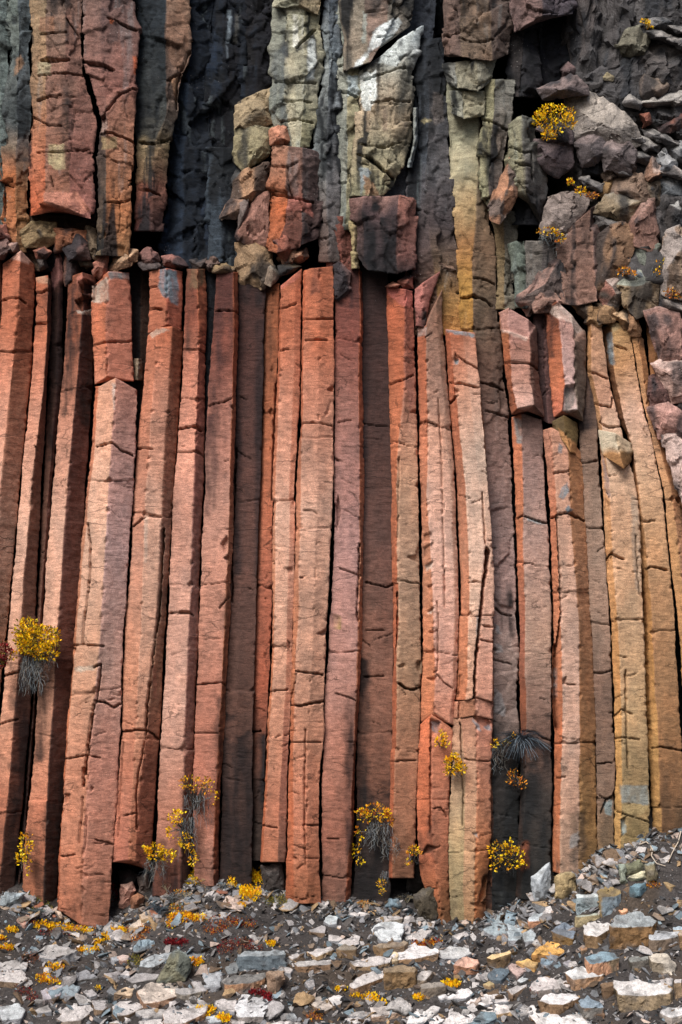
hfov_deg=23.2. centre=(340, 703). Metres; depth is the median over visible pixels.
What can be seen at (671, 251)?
rock
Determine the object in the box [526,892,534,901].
stone
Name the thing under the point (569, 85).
rock
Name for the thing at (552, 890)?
stone
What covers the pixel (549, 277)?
rock
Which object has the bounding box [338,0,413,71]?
rock pillar
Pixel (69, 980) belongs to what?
stone
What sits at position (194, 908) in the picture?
stone
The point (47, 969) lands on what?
stone
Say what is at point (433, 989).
stone
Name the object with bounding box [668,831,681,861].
root
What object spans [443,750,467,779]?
shrub
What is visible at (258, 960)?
stone
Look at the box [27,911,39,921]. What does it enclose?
stone
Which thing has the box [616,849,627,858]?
stone
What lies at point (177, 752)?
basalt column
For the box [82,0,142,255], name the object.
rock pillar
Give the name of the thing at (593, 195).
shrub
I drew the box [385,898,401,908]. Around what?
stone
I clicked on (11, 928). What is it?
cushion plant
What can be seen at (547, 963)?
stone
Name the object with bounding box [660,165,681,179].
rock
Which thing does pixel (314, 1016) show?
cushion plant
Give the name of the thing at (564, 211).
rock
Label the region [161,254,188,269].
rock
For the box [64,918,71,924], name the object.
rock fragment
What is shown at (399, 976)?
stone
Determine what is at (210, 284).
basalt column
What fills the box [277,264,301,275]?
rock
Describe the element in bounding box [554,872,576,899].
stone
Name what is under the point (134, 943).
stone
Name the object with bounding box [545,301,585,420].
basalt column
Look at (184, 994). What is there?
stone
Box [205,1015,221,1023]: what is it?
stone
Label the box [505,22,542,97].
rock pillar
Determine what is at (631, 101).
rock
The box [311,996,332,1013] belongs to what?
stone
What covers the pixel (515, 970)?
stone
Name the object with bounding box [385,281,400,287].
rock
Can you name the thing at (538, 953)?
stone
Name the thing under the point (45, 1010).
stone
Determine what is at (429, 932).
stone
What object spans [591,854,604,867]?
rock fragment
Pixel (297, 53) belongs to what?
rock pillar
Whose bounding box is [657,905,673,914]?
stone
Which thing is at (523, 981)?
stone
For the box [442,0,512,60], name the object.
rock pillar
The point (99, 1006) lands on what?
stone
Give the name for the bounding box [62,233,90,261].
rock
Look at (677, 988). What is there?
stone
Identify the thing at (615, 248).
rock
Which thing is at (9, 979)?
stone
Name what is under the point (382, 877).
shrub
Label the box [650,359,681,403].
rock
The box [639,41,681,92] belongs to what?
rock slab
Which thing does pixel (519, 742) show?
grass tuft
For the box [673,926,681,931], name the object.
stone
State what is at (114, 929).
cushion plant
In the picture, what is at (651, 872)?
stone
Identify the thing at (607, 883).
rock fragment
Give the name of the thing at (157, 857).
shrub
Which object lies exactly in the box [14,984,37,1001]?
cushion plant
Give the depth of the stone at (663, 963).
24.08 m
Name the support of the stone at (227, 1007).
on the ground
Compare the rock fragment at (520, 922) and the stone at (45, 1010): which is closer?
the stone at (45, 1010)
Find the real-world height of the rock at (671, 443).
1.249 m
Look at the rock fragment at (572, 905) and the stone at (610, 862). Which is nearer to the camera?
the rock fragment at (572, 905)
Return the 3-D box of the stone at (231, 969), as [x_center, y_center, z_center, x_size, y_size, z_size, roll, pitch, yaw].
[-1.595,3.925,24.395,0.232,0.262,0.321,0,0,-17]
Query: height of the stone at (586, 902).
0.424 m
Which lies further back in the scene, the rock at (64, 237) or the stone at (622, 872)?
the rock at (64, 237)
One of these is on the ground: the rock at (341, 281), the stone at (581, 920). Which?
the stone at (581, 920)
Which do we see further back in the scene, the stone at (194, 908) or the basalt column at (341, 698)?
the basalt column at (341, 698)
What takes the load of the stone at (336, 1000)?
on the ground
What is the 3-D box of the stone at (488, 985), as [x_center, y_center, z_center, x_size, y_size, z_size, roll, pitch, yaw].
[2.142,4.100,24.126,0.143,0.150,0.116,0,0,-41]
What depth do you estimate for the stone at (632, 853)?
25.71 m
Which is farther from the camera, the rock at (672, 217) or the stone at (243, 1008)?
the rock at (672, 217)
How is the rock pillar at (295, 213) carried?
on the rock at (283, 243)
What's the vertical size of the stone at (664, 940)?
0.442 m
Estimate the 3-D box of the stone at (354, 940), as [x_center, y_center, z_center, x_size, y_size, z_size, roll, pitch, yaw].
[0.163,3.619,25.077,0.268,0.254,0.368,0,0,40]
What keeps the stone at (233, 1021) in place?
on the ground
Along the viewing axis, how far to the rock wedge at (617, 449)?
25.95 m
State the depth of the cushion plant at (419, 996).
23.88 m
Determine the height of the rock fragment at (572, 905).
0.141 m
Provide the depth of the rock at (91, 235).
26.14 m
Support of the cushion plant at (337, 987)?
on the ground
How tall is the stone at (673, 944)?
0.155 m
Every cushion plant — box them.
[0,942,14,950]
[5,925,18,932]
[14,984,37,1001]
[22,951,39,963]
[24,920,76,934]
[25,893,52,911]
[33,919,95,932]
[35,960,64,984]
[77,942,99,952]
[94,925,126,943]
[123,923,151,941]
[127,953,140,966]
[163,936,188,945]
[165,910,206,928]
[168,888,190,911]
[185,870,201,884]
[190,955,204,965]
[195,1004,216,1017]
[201,914,256,934]
[215,1011,231,1021]
[217,935,262,953]
[227,866,262,886]
[239,884,261,900]
[248,987,272,1000]
[264,892,286,906]
[265,939,275,945]
[306,1008,323,1021]
[335,985,347,991]
[349,991,386,1004]
[411,937,442,945]
[412,992,424,1000]
[440,978,461,987]
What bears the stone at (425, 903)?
on the ground
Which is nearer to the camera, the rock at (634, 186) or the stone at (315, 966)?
the stone at (315, 966)
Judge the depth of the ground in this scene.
24.88 m
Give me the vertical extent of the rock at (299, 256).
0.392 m
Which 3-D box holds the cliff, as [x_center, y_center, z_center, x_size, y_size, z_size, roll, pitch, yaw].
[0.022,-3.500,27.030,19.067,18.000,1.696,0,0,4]
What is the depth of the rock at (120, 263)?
26.06 m
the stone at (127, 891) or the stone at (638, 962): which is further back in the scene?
the stone at (127, 891)
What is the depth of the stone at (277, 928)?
25.36 m
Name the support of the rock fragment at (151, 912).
on the ground
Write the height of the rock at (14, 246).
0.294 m
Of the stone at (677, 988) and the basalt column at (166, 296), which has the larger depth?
the basalt column at (166, 296)
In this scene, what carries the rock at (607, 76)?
on the cliff
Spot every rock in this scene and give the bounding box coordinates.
[0,224,10,239]
[0,239,10,260]
[8,242,19,255]
[19,220,56,248]
[33,246,51,258]
[36,259,48,270]
[53,227,87,253]
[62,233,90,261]
[63,255,80,286]
[78,260,93,270]
[85,225,99,260]
[92,256,108,279]
[108,248,138,271]
[136,261,163,270]
[138,247,160,263]
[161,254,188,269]
[189,258,207,268]
[205,256,219,272]
[211,263,234,273]
[264,263,281,286]
[273,235,296,261]
[276,248,308,264]
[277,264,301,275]
[332,261,351,300]
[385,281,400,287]
[397,272,413,288]
[440,262,455,271]
[515,258,566,316]
[532,289,561,313]
[533,138,574,178]
[535,124,574,144]
[536,73,589,100]
[539,191,589,237]
[560,61,575,76]
[564,91,640,147]
[571,303,601,326]
[573,134,605,167]
[577,161,602,177]
[578,175,604,192]
[593,192,641,222]
[593,214,626,231]
[594,302,615,324]
[595,221,634,291]
[598,180,612,198]
[598,278,621,310]
[600,171,617,181]
[601,139,637,173]
[603,72,614,81]
[610,172,649,202]
[613,308,628,330]
[614,24,650,57]
[617,171,632,177]
[617,270,659,319]
[622,94,643,109]
[627,310,641,336]
[628,198,660,251]
[631,136,645,143]
[635,243,660,265]
[636,149,650,165]
[636,270,642,277]
[639,74,669,99]
[639,112,652,127]
[640,136,661,152]
[641,129,661,142]
[642,90,681,107]
[643,17,673,30]
[643,155,661,181]
[643,306,681,360]
[646,29,673,40]
[646,180,660,206]
[646,402,681,439]
[647,373,673,405]
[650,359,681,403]
[655,148,677,175]
[655,206,666,243]
[656,113,681,132]
[658,293,681,315]
[659,133,678,145]
[659,176,681,196]
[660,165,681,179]
[660,225,681,300]
[661,36,681,50]
[661,433,681,503]
[664,200,681,228]
[667,25,681,33]
[670,140,681,163]
[674,403,681,409]
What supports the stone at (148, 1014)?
on the ground
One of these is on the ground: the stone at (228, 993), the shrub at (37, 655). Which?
the stone at (228, 993)
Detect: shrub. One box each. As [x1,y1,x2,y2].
[0,640,13,668]
[8,616,61,695]
[14,832,34,875]
[140,842,176,885]
[165,808,198,866]
[178,775,218,829]
[351,829,365,867]
[354,801,400,862]
[376,871,389,894]
[406,844,422,865]
[434,729,449,747]
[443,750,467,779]
[486,837,531,877]
[490,731,513,772]
[505,768,526,794]
[532,103,577,139]
[536,226,565,256]
[566,177,586,196]
[585,191,599,200]
[617,265,636,278]
[640,18,653,29]
[651,259,664,275]
[663,288,681,299]
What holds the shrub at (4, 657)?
on the cliff
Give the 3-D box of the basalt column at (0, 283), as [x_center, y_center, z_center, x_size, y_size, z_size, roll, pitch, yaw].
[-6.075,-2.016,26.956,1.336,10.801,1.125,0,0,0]
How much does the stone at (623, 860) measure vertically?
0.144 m
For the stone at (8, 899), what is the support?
on the ground
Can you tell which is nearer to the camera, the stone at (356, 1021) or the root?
the stone at (356, 1021)
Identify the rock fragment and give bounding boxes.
[21,892,35,905]
[33,902,43,907]
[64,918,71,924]
[149,908,157,917]
[216,888,227,893]
[501,935,507,944]
[504,913,515,925]
[517,919,528,928]
[520,907,536,916]
[539,910,551,922]
[567,901,575,910]
[577,879,593,892]
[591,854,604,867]
[602,848,619,861]
[603,879,614,887]
[610,879,619,884]
[660,847,668,852]
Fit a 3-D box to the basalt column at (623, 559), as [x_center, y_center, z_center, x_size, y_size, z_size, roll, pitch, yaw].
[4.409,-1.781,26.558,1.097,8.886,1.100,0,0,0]
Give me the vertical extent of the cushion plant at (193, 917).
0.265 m
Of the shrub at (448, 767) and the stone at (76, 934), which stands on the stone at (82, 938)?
the stone at (76, 934)
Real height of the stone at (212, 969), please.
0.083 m
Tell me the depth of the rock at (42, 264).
26.16 m
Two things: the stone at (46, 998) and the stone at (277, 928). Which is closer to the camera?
the stone at (46, 998)
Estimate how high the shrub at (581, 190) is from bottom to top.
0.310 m
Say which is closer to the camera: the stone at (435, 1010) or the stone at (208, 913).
the stone at (435, 1010)
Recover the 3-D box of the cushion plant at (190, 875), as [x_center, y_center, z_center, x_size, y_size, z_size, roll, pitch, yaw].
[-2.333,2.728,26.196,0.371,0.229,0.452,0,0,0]
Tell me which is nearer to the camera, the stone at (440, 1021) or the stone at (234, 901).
the stone at (440, 1021)
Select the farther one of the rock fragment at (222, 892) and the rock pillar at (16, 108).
the rock pillar at (16, 108)
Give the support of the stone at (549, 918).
on the ground
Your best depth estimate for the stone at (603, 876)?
25.66 m
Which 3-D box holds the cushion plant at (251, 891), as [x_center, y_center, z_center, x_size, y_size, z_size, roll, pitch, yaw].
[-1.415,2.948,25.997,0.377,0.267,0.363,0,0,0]
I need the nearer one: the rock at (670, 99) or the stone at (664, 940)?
the stone at (664, 940)
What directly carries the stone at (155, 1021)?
on the ground
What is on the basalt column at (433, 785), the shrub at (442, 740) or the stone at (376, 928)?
the shrub at (442, 740)
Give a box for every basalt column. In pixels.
[0,251,35,683]
[0,260,1,322]
[0,275,51,893]
[17,253,62,883]
[22,272,95,903]
[57,378,136,927]
[91,271,133,383]
[112,326,182,869]
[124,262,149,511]
[148,268,182,332]
[152,269,206,895]
[193,272,238,885]
[203,269,215,485]
[219,275,265,887]
[252,283,279,860]
[260,269,301,861]
[285,266,334,903]
[321,269,364,901]
[353,265,393,902]
[386,288,421,877]
[416,714,452,924]
[417,290,458,725]
[445,329,494,700]
[446,84,520,910]
[448,717,492,923]
[453,699,492,718]
[499,308,544,417]
[511,414,551,899]
[532,313,557,423]
[543,428,597,874]
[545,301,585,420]
[578,372,614,849]
[586,323,649,848]
[602,323,681,832]
[632,337,681,672]
[645,320,681,512]
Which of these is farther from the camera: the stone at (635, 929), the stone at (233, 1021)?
the stone at (635, 929)
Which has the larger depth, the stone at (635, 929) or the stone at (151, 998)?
the stone at (635, 929)
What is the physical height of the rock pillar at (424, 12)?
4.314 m
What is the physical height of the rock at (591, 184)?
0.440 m
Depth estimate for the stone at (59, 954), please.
24.86 m
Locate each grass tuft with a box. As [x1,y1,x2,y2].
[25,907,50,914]
[103,994,112,1003]
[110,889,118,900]
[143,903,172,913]
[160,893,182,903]
[179,891,191,898]
[217,883,231,889]
[357,899,375,907]
[395,892,412,902]
[494,735,550,762]
[495,728,543,740]
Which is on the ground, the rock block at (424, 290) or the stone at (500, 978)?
the stone at (500, 978)
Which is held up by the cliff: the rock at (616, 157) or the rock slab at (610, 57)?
the rock slab at (610, 57)
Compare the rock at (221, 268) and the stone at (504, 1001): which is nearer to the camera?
the stone at (504, 1001)
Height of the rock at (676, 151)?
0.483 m
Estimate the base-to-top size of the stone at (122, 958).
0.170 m
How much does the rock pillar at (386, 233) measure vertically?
1.391 m
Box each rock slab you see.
[567,0,602,76]
[582,56,645,128]
[597,0,635,69]
[632,0,681,44]
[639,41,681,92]
[641,105,681,139]
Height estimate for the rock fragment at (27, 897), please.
0.221 m
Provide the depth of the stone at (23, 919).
25.52 m
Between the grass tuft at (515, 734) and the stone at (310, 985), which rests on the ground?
the stone at (310, 985)
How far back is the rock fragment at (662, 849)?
25.68 m
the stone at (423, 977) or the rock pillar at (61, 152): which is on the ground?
the stone at (423, 977)
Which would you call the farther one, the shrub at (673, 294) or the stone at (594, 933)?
the shrub at (673, 294)
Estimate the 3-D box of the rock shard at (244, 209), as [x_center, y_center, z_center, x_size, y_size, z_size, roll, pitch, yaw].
[-1.548,-7.771,26.340,0.195,0.623,0.774,0,0,-4]
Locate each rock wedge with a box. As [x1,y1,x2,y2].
[552,415,577,453]
[598,430,633,468]
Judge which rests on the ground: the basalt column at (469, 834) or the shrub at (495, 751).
the basalt column at (469, 834)
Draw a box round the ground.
[0,800,681,1023]
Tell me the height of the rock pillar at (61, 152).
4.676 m
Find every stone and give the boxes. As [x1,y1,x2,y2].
[0,891,25,906]
[0,960,27,971]
[0,969,27,988]
[0,1003,25,1023]
[9,903,21,912]
[11,901,30,909]
[16,915,29,927]
[18,916,30,921]
[24,980,32,987]
[26,946,38,955]
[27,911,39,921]
[36,1005,51,1016]
[38,944,77,964]
[41,985,62,1004]
[43,967,51,972]
[48,988,62,1000]
[50,927,62,939]
[53,1003,91,1023]
[55,910,64,921]
[61,975,76,986]
[61,984,80,999]
[70,932,79,937]
[74,970,97,984]
[75,993,91,1005]
[76,934,84,940]
[83,989,96,999]
[92,999,106,1015]
[104,971,121,988]
[107,928,113,941]
[109,929,127,941]
[111,956,118,964]
[111,1005,124,1023]
[112,1001,142,1022]
[114,987,133,999]
[115,967,124,971]
[117,954,129,963]
[119,881,135,908]
[120,970,130,978]
[121,932,131,941]
[124,1017,130,1023]
[125,973,158,987]
[128,919,143,932]
[130,893,144,908]
[131,939,142,946]
[133,939,154,953]
[134,927,144,935]
[135,1008,166,1020]
[136,982,177,1008]
[137,873,149,893]
[139,910,150,922]
[139,952,170,973]
[139,1019,163,1023]
[152,913,161,918]
[156,948,191,982]
[163,998,208,1023]
[170,912,181,926]
[175,988,201,1000]
[183,894,201,904]
[184,901,197,911]
[187,952,204,960]
[191,981,206,995]
[196,886,203,892]
[197,910,228,922]
[202,968,222,991]
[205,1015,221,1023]
[209,966,221,972]
[210,942,218,946]
[213,892,221,900]
[214,999,236,1015]
[216,901,231,908]
[221,972,265,993]
[222,988,235,997]
[223,896,243,911]
[225,962,238,976]
[229,1018,244,1023]
[234,994,267,1023]
[236,950,286,970]
[248,934,258,942]
[260,863,284,891]
[264,1000,283,1019]
[266,970,284,994]
[272,1021,300,1023]
[274,925,281,931]
[279,898,298,911]
[284,963,293,977]
[286,1013,296,1021]
[288,953,298,962]
[293,991,314,1005]
[294,960,332,973]
[299,905,310,912]
[304,980,314,989]
[307,947,333,960]
[309,925,325,937]
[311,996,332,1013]
[323,915,337,927]
[328,934,342,943]
[328,995,342,1010]
[331,960,341,968]
[334,909,346,916]
[336,944,356,960]
[338,934,359,946]
[344,1017,361,1023]
[347,912,369,919]
[349,956,392,971]
[349,971,383,997]
[349,1011,366,1018]
[370,967,381,974]
[370,1003,411,1022]
[371,922,404,943]
[373,926,384,934]
[373,941,407,955]
[374,916,403,922]
[383,965,417,989]
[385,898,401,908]
[385,997,412,1015]
[390,943,438,963]
[391,952,398,964]
[403,916,415,924]
[404,923,411,936]
[405,933,427,943]
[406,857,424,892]
[407,1006,439,1023]
[413,887,438,920]
[417,971,433,985]
[418,920,435,937]
[420,982,446,998]
[429,1014,445,1023]
[438,946,471,962]
[438,988,472,1003]
[442,1009,475,1023]
[452,931,468,942]
[453,957,479,974]
[466,997,492,1006]
[469,1010,497,1023]
[481,972,488,980]
[481,1004,512,1016]
[483,913,506,939]
[483,981,494,988]
[484,994,508,1005]
[486,950,511,971]
[487,968,508,983]
[506,924,523,946]
[508,963,525,980]
[508,984,526,1001]
[516,958,537,971]
[517,976,528,985]
[518,1004,529,1019]
[522,930,535,946]
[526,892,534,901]
[527,1005,560,1023]
[528,912,542,928]
[529,976,569,998]
[531,862,550,905]
[531,941,563,961]
[532,901,548,908]
[532,939,541,946]
[537,936,542,944]
[537,993,578,1014]
[540,958,552,967]
[546,916,551,923]
[549,884,554,894]
[551,922,575,945]
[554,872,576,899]
[559,1014,589,1023]
[560,982,572,991]
[563,960,570,968]
[565,966,603,990]
[575,893,598,914]
[575,913,599,927]
[577,995,604,1018]
[579,947,587,954]
[583,921,609,948]
[584,952,619,974]
[588,873,597,884]
[597,887,620,917]
[600,873,607,878]
[600,982,614,999]
[602,858,617,868]
[609,868,617,875]
[609,911,656,949]
[613,979,672,1012]
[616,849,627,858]
[617,856,626,863]
[618,864,627,883]
[618,908,627,914]
[625,859,644,875]
[628,871,645,880]
[628,956,648,970]
[629,851,639,857]
[629,882,646,897]
[633,1010,643,1018]
[636,945,652,954]
[644,861,657,882]
[648,930,679,953]
[648,953,676,974]
[651,978,672,986]
[652,912,664,920]
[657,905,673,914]
[660,1007,681,1023]
[663,882,674,891]
[669,942,678,947]
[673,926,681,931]
[674,979,681,998]
[677,900,681,907]
[678,930,681,949]
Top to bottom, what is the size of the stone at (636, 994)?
0.530 m
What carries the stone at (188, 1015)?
on the ground
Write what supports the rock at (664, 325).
on the rock at (669, 375)
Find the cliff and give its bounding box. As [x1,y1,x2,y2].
[0,0,681,887]
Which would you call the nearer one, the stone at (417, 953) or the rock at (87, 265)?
the stone at (417, 953)
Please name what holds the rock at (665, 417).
on the rock at (671, 443)
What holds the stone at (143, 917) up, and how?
on the ground
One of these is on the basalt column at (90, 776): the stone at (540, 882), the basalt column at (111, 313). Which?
the basalt column at (111, 313)
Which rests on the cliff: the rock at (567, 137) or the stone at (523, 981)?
the rock at (567, 137)
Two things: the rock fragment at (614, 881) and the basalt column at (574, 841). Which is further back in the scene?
the basalt column at (574, 841)
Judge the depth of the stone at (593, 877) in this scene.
25.70 m
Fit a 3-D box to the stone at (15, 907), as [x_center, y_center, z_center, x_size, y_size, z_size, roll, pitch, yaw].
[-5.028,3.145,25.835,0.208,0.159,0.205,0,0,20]
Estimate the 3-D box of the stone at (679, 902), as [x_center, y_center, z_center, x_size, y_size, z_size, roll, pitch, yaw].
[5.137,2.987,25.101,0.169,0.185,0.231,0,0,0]
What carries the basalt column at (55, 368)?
on the ground
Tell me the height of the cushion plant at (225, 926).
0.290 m
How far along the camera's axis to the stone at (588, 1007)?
23.42 m
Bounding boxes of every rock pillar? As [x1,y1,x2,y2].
[0,0,11,253]
[0,0,32,252]
[13,214,96,271]
[28,0,96,218]
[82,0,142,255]
[134,0,192,231]
[158,0,213,274]
[201,0,251,244]
[203,147,237,271]
[237,0,273,98]
[266,145,322,253]
[267,7,325,147]
[272,0,320,14]
[312,0,343,262]
[326,216,353,272]
[335,5,361,229]
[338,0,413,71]
[348,221,359,269]
[349,26,423,196]
[349,195,418,273]
[383,0,436,196]
[405,38,462,334]
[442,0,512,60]
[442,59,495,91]
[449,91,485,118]
[476,79,515,210]
[492,211,518,309]
[504,115,547,222]
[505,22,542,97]
[507,241,556,309]
[509,0,577,32]
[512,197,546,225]
[538,15,569,126]
[556,205,599,305]
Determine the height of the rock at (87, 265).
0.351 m
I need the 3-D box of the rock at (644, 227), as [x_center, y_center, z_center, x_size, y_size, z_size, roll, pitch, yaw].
[4.783,-7.533,26.121,0.571,0.959,0.634,0,0,0]
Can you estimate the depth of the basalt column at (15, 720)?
26.17 m
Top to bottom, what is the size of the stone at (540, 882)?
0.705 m
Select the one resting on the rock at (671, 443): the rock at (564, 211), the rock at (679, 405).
the rock at (679, 405)
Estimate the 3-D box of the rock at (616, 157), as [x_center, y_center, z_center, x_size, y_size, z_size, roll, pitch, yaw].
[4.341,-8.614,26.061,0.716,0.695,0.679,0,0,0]
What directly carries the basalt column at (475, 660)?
on the basalt column at (479, 708)
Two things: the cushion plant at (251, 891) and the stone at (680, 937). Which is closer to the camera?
the stone at (680, 937)
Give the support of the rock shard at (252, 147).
on the rock shard at (249, 183)
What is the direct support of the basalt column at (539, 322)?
attached to the cliff
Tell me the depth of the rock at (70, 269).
26.28 m
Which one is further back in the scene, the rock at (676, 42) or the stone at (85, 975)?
the rock at (676, 42)
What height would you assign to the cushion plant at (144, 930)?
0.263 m
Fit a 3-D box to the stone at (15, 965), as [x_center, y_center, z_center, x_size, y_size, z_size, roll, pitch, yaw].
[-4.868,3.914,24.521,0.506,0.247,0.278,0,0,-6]
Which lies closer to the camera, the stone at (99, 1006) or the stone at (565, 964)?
the stone at (99, 1006)
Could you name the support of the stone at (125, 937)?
on the ground
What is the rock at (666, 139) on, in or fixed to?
on the rock at (676, 151)
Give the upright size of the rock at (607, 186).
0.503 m
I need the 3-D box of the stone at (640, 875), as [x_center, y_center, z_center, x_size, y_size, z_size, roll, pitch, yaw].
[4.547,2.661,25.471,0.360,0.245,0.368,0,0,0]
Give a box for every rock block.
[268,125,289,145]
[414,272,439,326]
[487,157,517,224]
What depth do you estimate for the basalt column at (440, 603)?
26.02 m
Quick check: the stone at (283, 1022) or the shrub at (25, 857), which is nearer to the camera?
the stone at (283, 1022)
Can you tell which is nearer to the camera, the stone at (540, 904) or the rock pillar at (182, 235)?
the stone at (540, 904)
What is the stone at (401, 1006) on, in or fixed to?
on the ground
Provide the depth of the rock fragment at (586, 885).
25.57 m
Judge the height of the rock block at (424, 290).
1.041 m
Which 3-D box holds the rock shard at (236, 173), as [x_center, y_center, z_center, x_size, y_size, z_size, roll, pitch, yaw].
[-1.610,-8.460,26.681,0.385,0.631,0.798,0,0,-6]
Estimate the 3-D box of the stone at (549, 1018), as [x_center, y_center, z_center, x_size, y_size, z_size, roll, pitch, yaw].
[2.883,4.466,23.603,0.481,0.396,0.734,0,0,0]
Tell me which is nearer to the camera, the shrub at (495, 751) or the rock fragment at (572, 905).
the rock fragment at (572, 905)
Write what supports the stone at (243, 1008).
on the ground
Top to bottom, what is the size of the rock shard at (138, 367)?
0.438 m
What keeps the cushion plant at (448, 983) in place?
on the ground
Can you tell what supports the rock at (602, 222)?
on the rock at (615, 248)
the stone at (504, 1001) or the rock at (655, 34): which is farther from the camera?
the rock at (655, 34)
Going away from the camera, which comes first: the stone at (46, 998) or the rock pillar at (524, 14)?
the stone at (46, 998)
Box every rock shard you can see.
[133,358,142,380]
[219,198,250,219]
[230,167,240,186]
[231,161,269,204]
[232,125,273,170]
[233,88,272,129]
[234,190,270,246]
[234,242,274,290]
[238,199,248,228]
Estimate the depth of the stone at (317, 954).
24.75 m
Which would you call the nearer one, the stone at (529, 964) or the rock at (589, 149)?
the stone at (529, 964)
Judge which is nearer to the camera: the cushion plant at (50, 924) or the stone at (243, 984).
the stone at (243, 984)
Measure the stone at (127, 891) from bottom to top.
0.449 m
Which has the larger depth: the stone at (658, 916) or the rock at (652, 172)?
the rock at (652, 172)
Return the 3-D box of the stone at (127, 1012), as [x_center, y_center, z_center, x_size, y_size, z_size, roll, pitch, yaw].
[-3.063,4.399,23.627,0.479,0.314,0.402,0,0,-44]
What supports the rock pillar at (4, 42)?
attached to the cliff
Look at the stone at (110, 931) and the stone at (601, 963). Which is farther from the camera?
the stone at (110, 931)
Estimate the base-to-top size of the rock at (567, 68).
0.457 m
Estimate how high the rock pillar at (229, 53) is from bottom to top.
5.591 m
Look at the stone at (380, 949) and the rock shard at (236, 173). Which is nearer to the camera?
the stone at (380, 949)
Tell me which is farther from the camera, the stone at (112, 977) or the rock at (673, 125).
the rock at (673, 125)
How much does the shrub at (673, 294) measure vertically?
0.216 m
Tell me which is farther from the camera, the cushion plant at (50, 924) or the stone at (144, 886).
the stone at (144, 886)
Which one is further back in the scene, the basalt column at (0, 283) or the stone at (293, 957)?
the basalt column at (0, 283)
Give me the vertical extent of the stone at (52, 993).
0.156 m
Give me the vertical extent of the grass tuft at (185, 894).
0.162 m
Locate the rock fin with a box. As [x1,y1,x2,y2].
[407,108,417,167]
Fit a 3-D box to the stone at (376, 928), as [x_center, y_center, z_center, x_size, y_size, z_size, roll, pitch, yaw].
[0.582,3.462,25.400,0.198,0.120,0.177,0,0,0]
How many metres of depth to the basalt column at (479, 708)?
25.97 m
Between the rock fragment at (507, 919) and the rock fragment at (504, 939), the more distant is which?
the rock fragment at (507, 919)
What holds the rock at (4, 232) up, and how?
on the rock at (5, 249)
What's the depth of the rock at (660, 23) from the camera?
26.04 m
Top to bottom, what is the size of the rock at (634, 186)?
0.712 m
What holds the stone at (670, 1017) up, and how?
on the ground
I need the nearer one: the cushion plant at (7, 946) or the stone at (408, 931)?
the cushion plant at (7, 946)
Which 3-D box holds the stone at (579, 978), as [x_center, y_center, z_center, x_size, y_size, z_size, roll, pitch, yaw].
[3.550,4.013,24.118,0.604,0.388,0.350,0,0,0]
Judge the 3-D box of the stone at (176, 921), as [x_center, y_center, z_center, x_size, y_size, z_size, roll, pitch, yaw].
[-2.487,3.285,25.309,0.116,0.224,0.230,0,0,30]
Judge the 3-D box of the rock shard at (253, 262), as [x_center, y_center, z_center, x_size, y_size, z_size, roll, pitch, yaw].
[-1.364,-6.981,26.442,0.662,0.944,0.795,0,0,0]
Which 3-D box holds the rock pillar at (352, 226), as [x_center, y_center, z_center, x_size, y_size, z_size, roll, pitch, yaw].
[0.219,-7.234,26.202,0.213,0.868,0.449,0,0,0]
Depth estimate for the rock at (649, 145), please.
25.98 m
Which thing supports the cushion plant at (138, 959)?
on the ground
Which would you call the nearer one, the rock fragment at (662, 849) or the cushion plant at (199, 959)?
the cushion plant at (199, 959)
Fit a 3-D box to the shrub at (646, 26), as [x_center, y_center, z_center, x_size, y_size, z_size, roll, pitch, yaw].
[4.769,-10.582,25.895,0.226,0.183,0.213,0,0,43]
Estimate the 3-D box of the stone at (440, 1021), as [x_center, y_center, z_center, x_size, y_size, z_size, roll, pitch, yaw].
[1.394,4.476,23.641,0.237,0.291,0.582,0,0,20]
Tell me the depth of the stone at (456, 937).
25.59 m
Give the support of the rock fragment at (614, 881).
on the ground
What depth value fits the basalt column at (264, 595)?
26.26 m
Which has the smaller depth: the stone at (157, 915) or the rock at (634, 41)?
the stone at (157, 915)
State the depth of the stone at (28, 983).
24.14 m
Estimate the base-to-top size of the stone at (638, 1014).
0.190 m
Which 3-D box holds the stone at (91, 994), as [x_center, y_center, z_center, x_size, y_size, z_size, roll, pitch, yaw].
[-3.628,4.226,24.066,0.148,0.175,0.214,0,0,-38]
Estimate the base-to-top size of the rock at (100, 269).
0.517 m
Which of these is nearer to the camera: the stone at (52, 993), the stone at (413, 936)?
the stone at (52, 993)
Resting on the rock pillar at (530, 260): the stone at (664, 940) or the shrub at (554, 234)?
the shrub at (554, 234)
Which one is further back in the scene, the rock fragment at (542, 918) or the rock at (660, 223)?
the rock at (660, 223)
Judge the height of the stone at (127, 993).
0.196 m
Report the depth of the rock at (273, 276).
26.07 m
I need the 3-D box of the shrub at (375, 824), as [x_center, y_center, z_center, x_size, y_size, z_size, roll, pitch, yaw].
[0.582,1.998,25.936,0.778,0.981,0.363,0,0,0]
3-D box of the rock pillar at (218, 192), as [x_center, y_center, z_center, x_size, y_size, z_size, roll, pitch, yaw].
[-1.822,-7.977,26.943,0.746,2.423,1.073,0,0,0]
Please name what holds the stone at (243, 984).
on the ground
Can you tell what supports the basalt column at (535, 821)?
on the ground

